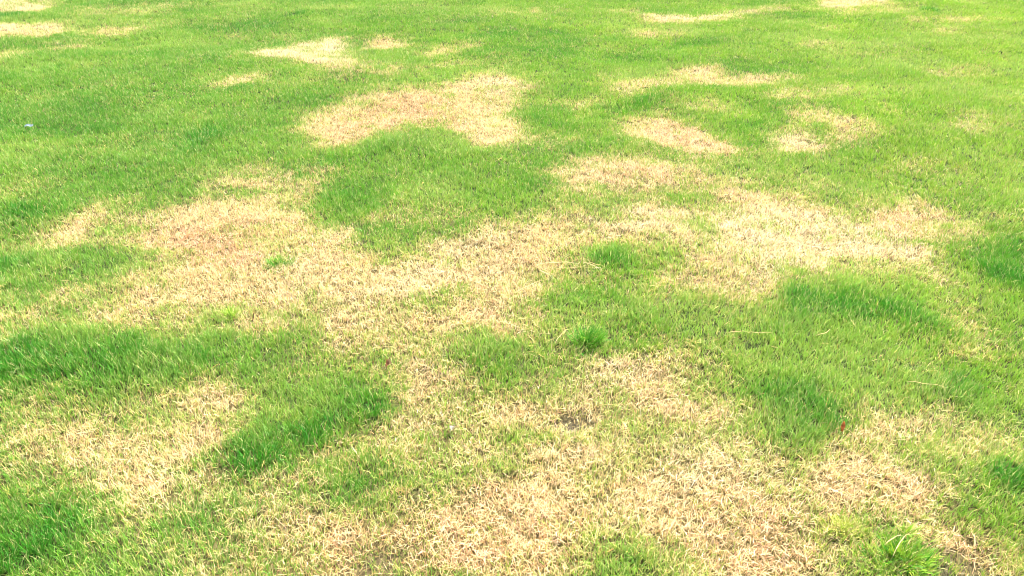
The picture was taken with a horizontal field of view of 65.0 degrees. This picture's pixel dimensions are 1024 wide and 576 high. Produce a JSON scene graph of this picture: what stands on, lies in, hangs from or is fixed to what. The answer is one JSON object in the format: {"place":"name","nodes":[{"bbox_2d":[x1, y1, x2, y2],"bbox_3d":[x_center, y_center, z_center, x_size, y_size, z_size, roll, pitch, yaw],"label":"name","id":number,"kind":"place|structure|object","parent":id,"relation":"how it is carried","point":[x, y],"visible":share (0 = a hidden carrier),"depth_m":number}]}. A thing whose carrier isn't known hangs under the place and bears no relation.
{"place":"outdoors","nodes":[
{"label":"outdoors","id":0,"kind":"place"},
{"bbox_2d":[0,0,1023,575],"bbox_3d":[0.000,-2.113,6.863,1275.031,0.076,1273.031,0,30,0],"label":"ground","id":1,"kind":"structure","parent":0,"point":[382,558],"depth_m":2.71},
{"bbox_2d":[216,302,243,323],"bbox_3d":[-1.064,0.086,3.031,0.129,0.063,0.128,0,30,0],"label":"grass tuft","id":2,"kind":"object","parent":1,"relation":"on","point":[227,311],"visible":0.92,"depth_m":3.03},
{"bbox_2d":[265,253,295,273],"bbox_3d":[-0.968,-0.107,3.346,0.162,0.053,0.208,0,30,0],"label":"grass tuft","id":3,"kind":"object","parent":1,"relation":"on","point":[284,262],"visible":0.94,"depth_m":3.36},
{"bbox_2d":[385,356,390,366],"bbox_3d":[-0.420,0.251,2.728,0.018,0.028,0.031,0,30,0],"label":"brown leaf","id":4,"kind":"object","parent":1,"relation":"on","point":[388,361],"visible":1,"depth_m":2.73},
{"bbox_2d":[0,0,1023,575],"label":"green grass","id":5,"kind":"structure","parent":1,"relation":"on","point":[936,88],"depth_m":3.79},
{"bbox_2d":[565,322,609,358],"bbox_3d":[0.270,0.174,2.829,0.184,0.090,0.197,0,30,0],"label":"grass tuft","id":6,"kind":"object","parent":1,"relation":"on","point":[586,337],"visible":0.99,"depth_m":2.83},
{"bbox_2d":[841,421,844,433],"bbox_3d":[0.985,0.419,2.392,0.014,0.047,0.014,-19,35,-29],"label":"fallen leaf","id":7,"kind":"object","parent":1,"relation":"on","point":[842,426],"visible":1,"depth_m":2.39},
{"bbox_2d":[813,510,876,543],"bbox_3d":[0.851,0.605,2.062,0.152,0.051,0.115,0,30,0],"label":"grass tuft","id":8,"kind":"object","parent":1,"relation":"on","point":[847,526],"visible":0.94,"depth_m":2.06},
{"bbox_2d":[849,529,943,575],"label":"grass tuft","id":9,"kind":"object","parent":1,"relation":"on","point":[892,544],"visible":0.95,"depth_m":1.97},
{"bbox_2d":[888,520,925,541],"bbox_3d":[1.003,0.617,2.047,0.096,0.054,0.073,0,30,0],"label":"grass tuft","id":10,"kind":"object","parent":1,"relation":"on","point":[909,528],"visible":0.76,"depth_m":2.05},
{"bbox_2d":[917,6,940,12],"bbox_3d":[4.100,-2.745,7.895,0.239,0.067,0.377,17,34,26],"label":"grass tuft","id":11,"kind":"object","parent":1,"relation":"on","point":[929,8],"visible":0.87,"depth_m":7.89}
]}

